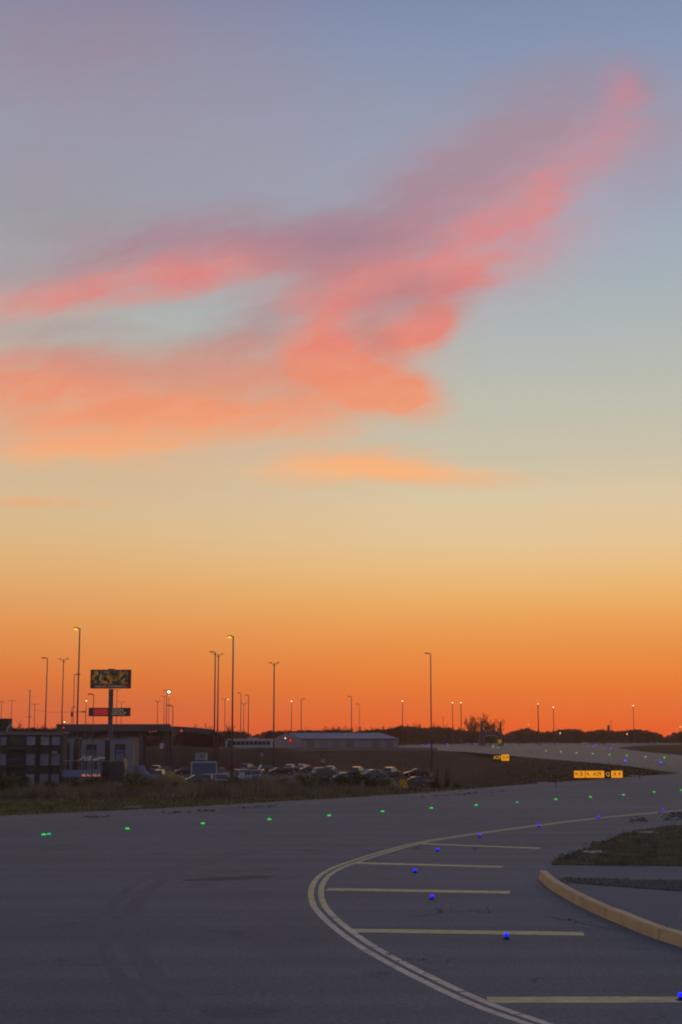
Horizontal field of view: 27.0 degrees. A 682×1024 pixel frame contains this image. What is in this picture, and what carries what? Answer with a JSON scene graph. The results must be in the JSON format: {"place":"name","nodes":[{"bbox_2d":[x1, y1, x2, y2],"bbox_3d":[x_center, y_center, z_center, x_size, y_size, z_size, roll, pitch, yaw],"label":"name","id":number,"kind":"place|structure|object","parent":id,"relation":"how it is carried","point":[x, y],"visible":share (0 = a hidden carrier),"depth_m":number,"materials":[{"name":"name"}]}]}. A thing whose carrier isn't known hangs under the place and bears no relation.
{"place":"outdoors","nodes":[
{"label":"outdoors","id":0,"kind":"place"},
{"bbox_2d":[195,753,206,761],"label":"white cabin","id":1,"kind":"object","parent":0,"point":[200,757],"visible":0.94,"depth_m":258.25,"materials":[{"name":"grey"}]},
{"bbox_2d":[80,745,364,770],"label":"earth bank","id":2,"kind":"structure","parent":0,"point":[186,756],"depth_m":312.37,"materials":[{"name":"brown soil"}]},
{"bbox_2d":[225,738,272,747],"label":"coach","id":3,"kind":"object","parent":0,"point":[252,743],"visible":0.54,"depth_m":387.62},
{"bbox_2d":[0,737,681,814],"bbox_3d":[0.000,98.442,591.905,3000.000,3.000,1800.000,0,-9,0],"label":"ground","id":4,"kind":"structure","parent":0,"point":[471,760],"depth_m":262.52,"materials":[{"name":"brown plant"}]},
{"bbox_2d":[0,770,20,791],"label":"shrub","id":5,"kind":"object","parent":4,"relation":"on","point":[3,783],"visible":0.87,"depth_m":119.55,"materials":[{"name":"green plant"}]},
{"bbox_2d":[13,774,32,786],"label":"shrub","id":6,"kind":"object","parent":4,"relation":"on","point":[24,780],"visible":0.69,"depth_m":123.62,"materials":[{"name":"green plant"}]},
{"bbox_2d":[0,718,69,785],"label":"office block","id":7,"kind":"structure","parent":4,"relation":"on","point":[31,755],"depth_m":203.09,"materials":[{"name":"brick"}]},
{"bbox_2d":[0,754,5,765],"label":"window","id":8,"kind":"structure","parent":7,"relation":"in","point":[2,756],"depth_m":203.00,"materials":[{"name":"grey"}]},
{"bbox_2d":[10,754,22,764],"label":"window","id":9,"kind":"structure","parent":7,"relation":"in","point":[12,756],"depth_m":202.95,"materials":[{"name":"grey glass"}]},
{"bbox_2d":[10,736,23,747],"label":"window","id":10,"kind":"structure","parent":7,"relation":"in","point":[13,739],"depth_m":203.34,"materials":[{"name":"grey glass"}]},
{"bbox_2d":[26,754,34,765],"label":"window","id":11,"kind":"structure","parent":7,"relation":"in","point":[30,758],"depth_m":203.00,"materials":[{"name":"grey"}]},
{"bbox_2d":[26,736,35,745],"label":"window","id":12,"kind":"structure","parent":7,"relation":"in","point":[31,740],"depth_m":203.39,"materials":[{"name":"grey"}]},
{"bbox_2d":[39,773,47,784],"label":"window","id":13,"kind":"structure","parent":7,"relation":"in","point":[42,776],"depth_m":202.60,"materials":[{"name":"grey glass"}]},
{"bbox_2d":[39,754,48,765],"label":"window","id":14,"kind":"structure","parent":7,"relation":"in","point":[44,758],"depth_m":203.00,"materials":[{"name":"grey glass"}]},
{"bbox_2d":[40,736,49,745],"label":"window","id":15,"kind":"structure","parent":7,"relation":"in","point":[44,740],"depth_m":203.39,"materials":[{"name":"grey"}]},
{"bbox_2d":[50,773,59,784],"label":"window","id":16,"kind":"structure","parent":7,"relation":"in","point":[55,777],"depth_m":202.60,"materials":[{"name":"grey glass"}]},
{"bbox_2d":[51,754,59,765],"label":"window","id":17,"kind":"structure","parent":7,"relation":"in","point":[55,758],"depth_m":203.00,"materials":[{"name":"grey glass"}]},
{"bbox_2d":[51,736,60,745],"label":"window","id":18,"kind":"structure","parent":7,"relation":"in","point":[56,740],"depth_m":203.39,"materials":[{"name":"grey glass"}]},
{"bbox_2d":[65,774,85,789],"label":"shrub","id":19,"kind":"object","parent":4,"relation":"on","point":[72,783],"visible":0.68,"depth_m":121.67,"materials":[{"name":"green plant"}]},
{"bbox_2d":[81,774,103,788],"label":"shrub","id":20,"kind":"object","parent":4,"relation":"on","point":[93,780],"visible":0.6,"depth_m":122.64,"materials":[{"name":"green plant"}]},
{"bbox_2d":[89,669,131,738],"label":"billboard","id":21,"kind":"object","parent":4,"relation":"on","point":[111,680],"visible":0.98,"depth_m":237.92,"materials":[{"name":"grey"}]},
{"bbox_2d":[120,770,143,791],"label":"shrub","id":22,"kind":"object","parent":4,"relation":"on","point":[129,779],"visible":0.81,"depth_m":120.54,"materials":[{"name":"green plant"}]},
{"bbox_2d":[146,736,164,746],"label":"bare tree","id":23,"kind":"object","parent":4,"relation":"on","point":[157,739],"visible":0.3,"depth_m":340.14,"materials":[{"name":"brown plant"}]},
{"bbox_2d":[173,732,197,745],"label":"bare tree","id":24,"kind":"object","parent":4,"relation":"on","point":[181,739],"visible":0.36,"depth_m":339.04,"materials":[{"name":"brown plant"}]},
{"bbox_2d":[182,727,218,746],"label":"bare tree","id":25,"kind":"object","parent":4,"relation":"on","point":[203,737],"visible":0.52,"depth_m":336.09,"materials":[{"name":"brown plant"}]},
{"bbox_2d":[212,731,225,747],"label":"bare tree","id":26,"kind":"object","parent":4,"relation":"on","point":[221,741],"visible":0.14,"depth_m":345.10,"materials":[{"name":"brown plant"}]},
{"bbox_2d":[0,771,452,797],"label":"tall weeds","id":27,"kind":"object","parent":4,"relation":"on","point":[207,789],"visible":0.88,"depth_m":115.29,"materials":[{"name":"plant"}]},
{"bbox_2d":[215,771,238,788],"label":"shrub","id":28,"kind":"object","parent":4,"relation":"on","point":[228,780],"visible":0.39,"depth_m":120.96,"materials":[{"name":"green plant"}]},
{"bbox_2d":[220,722,237,742],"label":"bare tree","id":29,"kind":"object","parent":4,"relation":"on","point":[227,735],"visible":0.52,"depth_m":414.65,"materials":[{"name":"brown plant"}]},
{"bbox_2d":[79,769,397,786],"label":"parking lot","id":30,"kind":"structure","parent":4,"relation":"on","point":[283,775],"depth_m":261.38,"materials":[{"name":"grey asphalt"}]},
{"bbox_2d":[41,657,47,729],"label":"light pole","id":31,"kind":"object","parent":30,"relation":"on","point":[46,692],"visible":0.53,"depth_m":297.59,"materials":[{"name":"metal"}]},
{"bbox_2d":[58,658,68,723],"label":"light pole","id":32,"kind":"object","parent":30,"relation":"on","point":[63,661],"visible":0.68,"depth_m":297.74,"materials":[{"name":"metal"}]},
{"bbox_2d":[66,738,81,784],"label":"shed","id":33,"kind":"structure","parent":30,"relation":"on","point":[71,745],"depth_m":221.18,"materials":[{"name":"grey"}]},
{"bbox_2d":[74,627,79,781],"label":"light pole","id":34,"kind":"object","parent":30,"relation":"on","point":[77,704],"visible":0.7,"depth_m":202.08,"materials":[{"name":"metal"}]},
{"bbox_2d":[61,770,101,784],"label":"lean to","id":35,"kind":"object","parent":30,"relation":"on","point":[79,773],"visible":0.83,"depth_m":196.75,"materials":[{"name":"blue metal"}]},
{"bbox_2d":[60,760,108,784],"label":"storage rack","id":36,"kind":"object","parent":30,"relation":"on","point":[72,761],"visible":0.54,"depth_m":200.87,"materials":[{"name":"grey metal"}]},
{"bbox_2d":[88,694,93,782],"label":"light pole","id":37,"kind":"object","parent":30,"relation":"on","point":[92,735],"visible":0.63,"depth_m":187.60,"materials":[{"name":"metal"}]},
{"bbox_2d":[81,739,109,782],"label":"shed","id":38,"kind":"structure","parent":30,"relation":"on","point":[101,747],"depth_m":220.85,"materials":[{"name":"grey"}]},
{"bbox_2d":[100,758,127,784],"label":"storage container","id":39,"kind":"object","parent":30,"relation":"on","point":[116,768],"visible":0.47,"depth_m":202.75,"materials":[{"name":"metal"}]},
{"bbox_2d":[109,739,138,780],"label":"shed","id":40,"kind":"structure","parent":30,"relation":"on","point":[122,749],"depth_m":220.87,"materials":[{"name":"grey"}]},
{"bbox_2d":[56,724,213,768],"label":"elevated road","id":41,"kind":"structure","parent":30,"relation":"on","point":[141,731],"depth_m":288.84,"materials":[{"name":"concrete"}]},
{"bbox_2d":[134,765,155,780],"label":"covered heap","id":42,"kind":"object","parent":30,"relation":"on","point":[141,768],"visible":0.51,"depth_m":221.60,"materials":[{"name":"grey fabric"}]},
{"bbox_2d":[162,771,186,783],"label":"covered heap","id":43,"kind":"object","parent":30,"relation":"on","point":[170,773],"visible":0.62,"depth_m":215.82,"materials":[{"name":"beige fabric"}]},
{"bbox_2d":[175,767,190,774],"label":"parked car","id":44,"kind":"object","parent":30,"relation":"on","point":[183,770],"visible":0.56,"depth_m":269.68,"materials":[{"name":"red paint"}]},
{"bbox_2d":[201,774,212,781],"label":"parked car","id":45,"kind":"object","parent":30,"relation":"on","point":[205,777],"visible":0.34,"depth_m":216.34,"materials":[{"name":"silver metal"}]},
{"bbox_2d":[191,761,227,775],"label":"box truck","id":46,"kind":"object","parent":30,"relation":"on","point":[203,767],"visible":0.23,"depth_m":240.94,"materials":[{"name":"grey paint"}]},
{"bbox_2d":[209,651,215,760],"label":"light pole","id":47,"kind":"object","parent":30,"relation":"on","point":[214,708],"visible":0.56,"depth_m":289.23,"materials":[{"name":"metal"}]},
{"bbox_2d":[213,653,223,772],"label":"light pole","id":48,"kind":"object","parent":30,"relation":"on","point":[218,656],"visible":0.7,"depth_m":289.24,"materials":[{"name":"metal"}]},
{"bbox_2d":[213,773,228,784],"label":"delivery van","id":49,"kind":"object","parent":30,"relation":"on","point":[219,776],"visible":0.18,"depth_m":210.18,"materials":[{"name":"grey paint"}]},
{"bbox_2d":[227,635,233,779],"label":"light pole","id":50,"kind":"object","parent":30,"relation":"on","point":[232,706],"visible":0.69,"depth_m":223.70,"materials":[{"name":"metal"}]},
{"bbox_2d":[234,769,252,781],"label":"delivery van","id":51,"kind":"object","parent":30,"relation":"on","point":[247,772],"visible":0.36,"depth_m":227.13,"materials":[{"name":"grey paint"}]},
{"bbox_2d":[240,763,256,769],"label":"parked car","id":52,"kind":"object","parent":30,"relation":"on","point":[250,766],"visible":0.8,"depth_m":288.84,"materials":[{"name":"brown paint"}]},
{"bbox_2d":[251,769,263,781],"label":"delivery van","id":53,"kind":"object","parent":30,"relation":"on","point":[255,772],"visible":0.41,"depth_m":230.93,"materials":[{"name":"silver metal"}]},
{"bbox_2d":[258,765,274,773],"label":"parked car","id":54,"kind":"object","parent":30,"relation":"on","point":[266,768],"visible":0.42,"depth_m":278.50,"materials":[{"name":"grey paint"}]},
{"bbox_2d":[269,662,279,765],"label":"light pole","id":55,"kind":"object","parent":30,"relation":"on","point":[273,707],"visible":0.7,"depth_m":289.27,"materials":[{"name":"metal"}]},
{"bbox_2d":[269,767,293,774],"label":"parked car","id":56,"kind":"object","parent":30,"relation":"on","point":[278,770],"visible":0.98,"depth_m":269.83,"materials":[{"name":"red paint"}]},
{"bbox_2d":[299,765,315,772],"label":"parked car","id":57,"kind":"object","parent":30,"relation":"on","point":[306,768],"visible":0.6,"depth_m":284.46,"materials":[{"name":"grey paint"}]},
{"bbox_2d":[311,767,337,776],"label":"parked car","id":58,"kind":"object","parent":30,"relation":"on","point":[322,771],"visible":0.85,"depth_m":256.93,"materials":[{"name":"silver metal"}]},
{"bbox_2d":[350,766,365,774],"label":"parked car","id":59,"kind":"object","parent":30,"relation":"on","point":[355,769],"visible":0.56,"depth_m":261.97,"materials":[{"name":"grey paint"}]},
{"bbox_2d":[360,769,386,777],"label":"parked car","id":60,"kind":"object","parent":30,"relation":"on","point":[372,772],"visible":0.8,"depth_m":253.07,"materials":[{"name":"grey paint"}]},
{"bbox_2d":[382,767,400,776],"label":"parked car","id":61,"kind":"object","parent":30,"relation":"on","point":[391,771],"visible":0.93,"depth_m":258.17,"materials":[{"name":"silver metal"}]},
{"bbox_2d":[296,771,318,788],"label":"shrub","id":62,"kind":"object","parent":4,"relation":"on","point":[303,779],"visible":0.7,"depth_m":123.80,"materials":[{"name":"green plant"}]},
{"bbox_2d":[235,748,436,750],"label":"wall","id":63,"kind":"structure","parent":4,"relation":"on","point":[364,749],"depth_m":384.35,"materials":[{"name":"concrete"}]},
{"bbox_2d":[274,733,398,747],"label":"long shed","id":64,"kind":"structure","parent":4,"relation":"on","point":[336,740],"depth_m":434.46,"materials":[{"name":"grey metal"}]},
{"bbox_2d":[0,776,681,1023],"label":"taxiway","id":65,"kind":"structure","parent":4,"relation":"on","point":[276,949],"depth_m":39.26,"materials":[{"name":"grey asphalt"}]},
{"bbox_2d":[96,850,245,1023],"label":"tyre wear","id":66,"kind":"object","parent":65,"relation":"on","point":[139,1003],"visible":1,"depth_m":32.20,"materials":[{"name":"grey asphalt"}]},
{"bbox_2d":[121,850,263,1023],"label":"tyre wear","id":67,"kind":"object","parent":65,"relation":"on","point":[170,995],"visible":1,"depth_m":32.13,"materials":[{"name":"grey asphalt"}]},
{"bbox_2d":[183,876,274,880],"bbox_3d":[-3.868,12.693,49.233,3.460,0.001,1.168,4,-10,-25],"label":"skid mark","id":68,"kind":"object","parent":65,"relation":"on","point":[226,878],"visible":1,"depth_m":49.17,"materials":[{"name":"rubber"}]},
{"bbox_2d":[82,790,681,978],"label":"dead leaves","id":69,"kind":"object","parent":65,"relation":"on","point":[592,843],"visible":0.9,"depth_m":81.64,"materials":[{"name":"brown plant"}]},
{"bbox_2d":[327,888,509,893],"bbox_3d":[2.448,12.095,45.378,5.850,0.001,0.761,-1,-9,9],"label":"painted stripe","id":70,"kind":"object","parent":65,"relation":"on","point":[409,890],"visible":1,"depth_m":45.43,"materials":[{"name":"yellow paint"}]},
{"bbox_2d":[314,910,531,1023],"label":"painted edge line","id":71,"kind":"object","parent":65,"relation":"on","point":[325,919],"visible":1,"depth_m":29.60,"materials":[{"name":"paint"}]},
{"bbox_2d":[355,862,502,867],"bbox_3d":[3.278,13.475,54.269,5.831,0.001,0.692,-3,-9,16],"label":"painted stripe","id":72,"kind":"object","parent":65,"relation":"on","point":[428,864],"visible":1,"depth_m":54.38,"materials":[{"name":"yellow paint"}]},
{"bbox_2d":[324,909,551,1023],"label":"painted edge line","id":73,"kind":"object","parent":65,"relation":"on","point":[339,921],"visible":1,"depth_m":29.66,"materials":[{"name":"paint"}]},
{"bbox_2d":[353,929,584,935],"bbox_3d":[3.149,10.636,35.981,5.922,0.001,0.693,-1,-9,6],"label":"painted stripe","id":74,"kind":"object","parent":65,"relation":"on","point":[469,932],"visible":1,"depth_m":35.89,"materials":[{"name":"yellow paint"}]},
{"bbox_2d":[422,843,537,848],"bbox_3d":[6.074,14.883,63.341,5.825,0.001,0.656,-5,-10,27],"label":"painted stripe","id":75,"kind":"object","parent":65,"relation":"on","point":[480,845],"visible":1,"depth_m":63.53,"materials":[{"name":"yellow paint"}]},
{"bbox_2d":[308,810,676,909],"bbox_3d":[11.118,16.298,72.461,7.525,0.001,68.514,-4,-10,26],"label":"painted edge line","id":76,"kind":"object","parent":65,"relation":"on","point":[312,902],"visible":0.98,"depth_m":53.57,"materials":[{"name":"yellow paint"}]},
{"bbox_2d":[318,810,681,908],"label":"painted edge line","id":77,"kind":"object","parent":65,"relation":"on","point":[323,903],"visible":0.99,"depth_m":53.17,"materials":[{"name":"yellow paint"}]},
{"bbox_2d":[539,870,611,917],"bbox_3d":[7.037,11.708,43.860,0.503,0.302,10.480,0,-9,-2],"label":"curb","id":78,"kind":"object","parent":65,"relation":"on","point":[570,894],"visible":0.96,"depth_m":42.30,"materials":[{"name":"paint"}]},
{"bbox_2d":[486,996,681,1002],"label":"painted stripe","id":79,"kind":"object","parent":65,"relation":"on","point":[609,999],"visible":0.98,"depth_m":26.89,"materials":[{"name":"yellow paint"}]},
{"bbox_2d":[552,825,681,864],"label":"grass island","id":80,"kind":"structure","parent":65,"relation":"on","point":[579,855],"depth_m":60.57,"materials":[{"name":"green plant"}]},
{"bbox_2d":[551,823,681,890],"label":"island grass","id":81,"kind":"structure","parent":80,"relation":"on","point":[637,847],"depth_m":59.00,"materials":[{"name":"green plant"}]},
{"bbox_2d":[605,907,666,939],"bbox_3d":[7.582,10.591,36.662,0.330,0.302,4.083,1,-9,-7],"label":"curb","id":82,"kind":"object","parent":65,"relation":"on","point":[635,923],"visible":0.94,"depth_m":36.37,"materials":[{"name":"paint"}]},
{"bbox_2d":[659,928,681,947],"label":"curb","id":83,"kind":"object","parent":65,"relation":"on","point":[671,936],"visible":1,"depth_m":34.06,"materials":[{"name":"paint"}]},
{"bbox_2d":[0,759,681,815],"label":"verge grass","id":84,"kind":"structure","parent":4,"relation":"on","point":[103,807],"depth_m":103.35,"materials":[{"name":"plant"}]},
{"bbox_2d":[330,769,351,787],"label":"shrub","id":85,"kind":"object","parent":4,"relation":"on","point":[342,780],"visible":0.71,"depth_m":124.65,"materials":[{"name":"green plant"}]},
{"bbox_2d":[0,773,681,820],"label":"taxiway shoulder","id":86,"kind":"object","parent":4,"relation":"on","point":[201,808],"visible":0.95,"depth_m":104.05},
{"bbox_2d":[573,770,622,778],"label":"guidance sign","id":87,"kind":"object","parent":86,"relation":"on","point":[578,774],"visible":1,"depth_m":153.39,"materials":[{"name":"yellow plastic"}]},
{"bbox_2d":[345,769,363,788],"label":"shrub","id":88,"kind":"object","parent":4,"relation":"on","point":[355,779],"visible":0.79,"depth_m":126.52,"materials":[{"name":"green plant"}]},
{"bbox_2d":[360,774,381,787],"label":"shrub","id":89,"kind":"object","parent":4,"relation":"on","point":[371,782],"visible":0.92,"depth_m":125.72,"materials":[{"name":"green plant"}]},
{"bbox_2d":[376,772,392,787],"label":"shrub","id":90,"kind":"object","parent":4,"relation":"on","point":[384,781],"visible":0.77,"depth_m":126.63,"materials":[{"name":"green plant"}]},
{"bbox_2d":[399,779,407,788],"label":"guidance sign","id":91,"kind":"object","parent":4,"relation":"on","point":[402,782],"visible":0.94,"depth_m":126.18,"materials":[{"name":"yellow plastic"}]},
{"bbox_2d":[405,726,419,743],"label":"bare tree","id":92,"kind":"object","parent":4,"relation":"on","point":[410,733],"visible":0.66,"depth_m":649.59,"materials":[{"name":"brown plant"}]},
{"bbox_2d":[398,777,429,786],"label":"parked car","id":93,"kind":"object","parent":4,"relation":"on","point":[418,781],"visible":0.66,"depth_m":211.50,"materials":[{"name":"silver metal"}]},
{"bbox_2d":[403,769,428,776],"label":"parked car","id":94,"kind":"object","parent":4,"relation":"on","point":[418,772],"visible":1,"depth_m":258.94,"materials":[{"name":"black paint"}]},
{"bbox_2d":[410,725,429,743],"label":"bare tree","id":95,"kind":"object","parent":4,"relation":"on","point":[420,734],"visible":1,"depth_m":625.87,"materials":[{"name":"brown plant"}]},
{"bbox_2d":[425,653,432,775],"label":"light pole","id":96,"kind":"object","parent":4,"relation":"on","point":[431,773],"visible":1,"depth_m":265.38,"materials":[{"name":"metal"}]},
{"bbox_2d":[438,724,453,743],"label":"bare tree","id":97,"kind":"object","parent":4,"relation":"on","point":[445,738],"visible":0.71,"depth_m":616.76,"materials":[{"name":"brown plant"}]},
{"bbox_2d":[221,742,681,772],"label":"taxiway","id":98,"kind":"structure","parent":4,"relation":"on","point":[601,752],"depth_m":359.42,"materials":[{"name":"grey asphalt"}]},
{"bbox_2d":[394,727,406,744],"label":"bare tree","id":99,"kind":"object","parent":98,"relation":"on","point":[400,731],"visible":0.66,"depth_m":536.27,"materials":[{"name":"brown plant"}]},
{"bbox_2d":[462,714,482,744],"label":"bare tree","id":100,"kind":"object","parent":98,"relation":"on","point":[471,731],"visible":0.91,"depth_m":592.13,"materials":[{"name":"brown plant"}]},
{"bbox_2d":[478,721,502,745],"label":"gantry","id":101,"kind":"object","parent":98,"relation":"on","point":[488,733],"visible":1,"depth_m":552.66,"materials":[{"name":"grey metal"}]},
{"bbox_2d":[472,712,505,744],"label":"bare tree","id":102,"kind":"object","parent":4,"relation":"on","point":[489,726],"visible":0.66,"depth_m":577.88,"materials":[{"name":"brown plant"}]},
{"bbox_2d":[493,754,509,761],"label":"guidance sign","id":103,"kind":"object","parent":4,"relation":"on","point":[501,757],"visible":1,"depth_m":243.36,"materials":[{"name":"yellow plastic"}]},
{"bbox_2d":[0,0,681,736],"label":"sky","id":104,"kind":"structure","parent":0,"point":[340,341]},
{"bbox_2d":[547,865,681,930],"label":"pavement","id":105,"kind":"structure","parent":0,"point":[661,907],"depth_m":45.11,"materials":[{"name":"concrete"}]},
{"bbox_2d":[563,877,681,890],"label":"planted strip","id":106,"kind":"object","parent":105,"relation":"on","point":[658,885],"visible":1,"depth_m":47.65,"materials":[{"name":"plant"}]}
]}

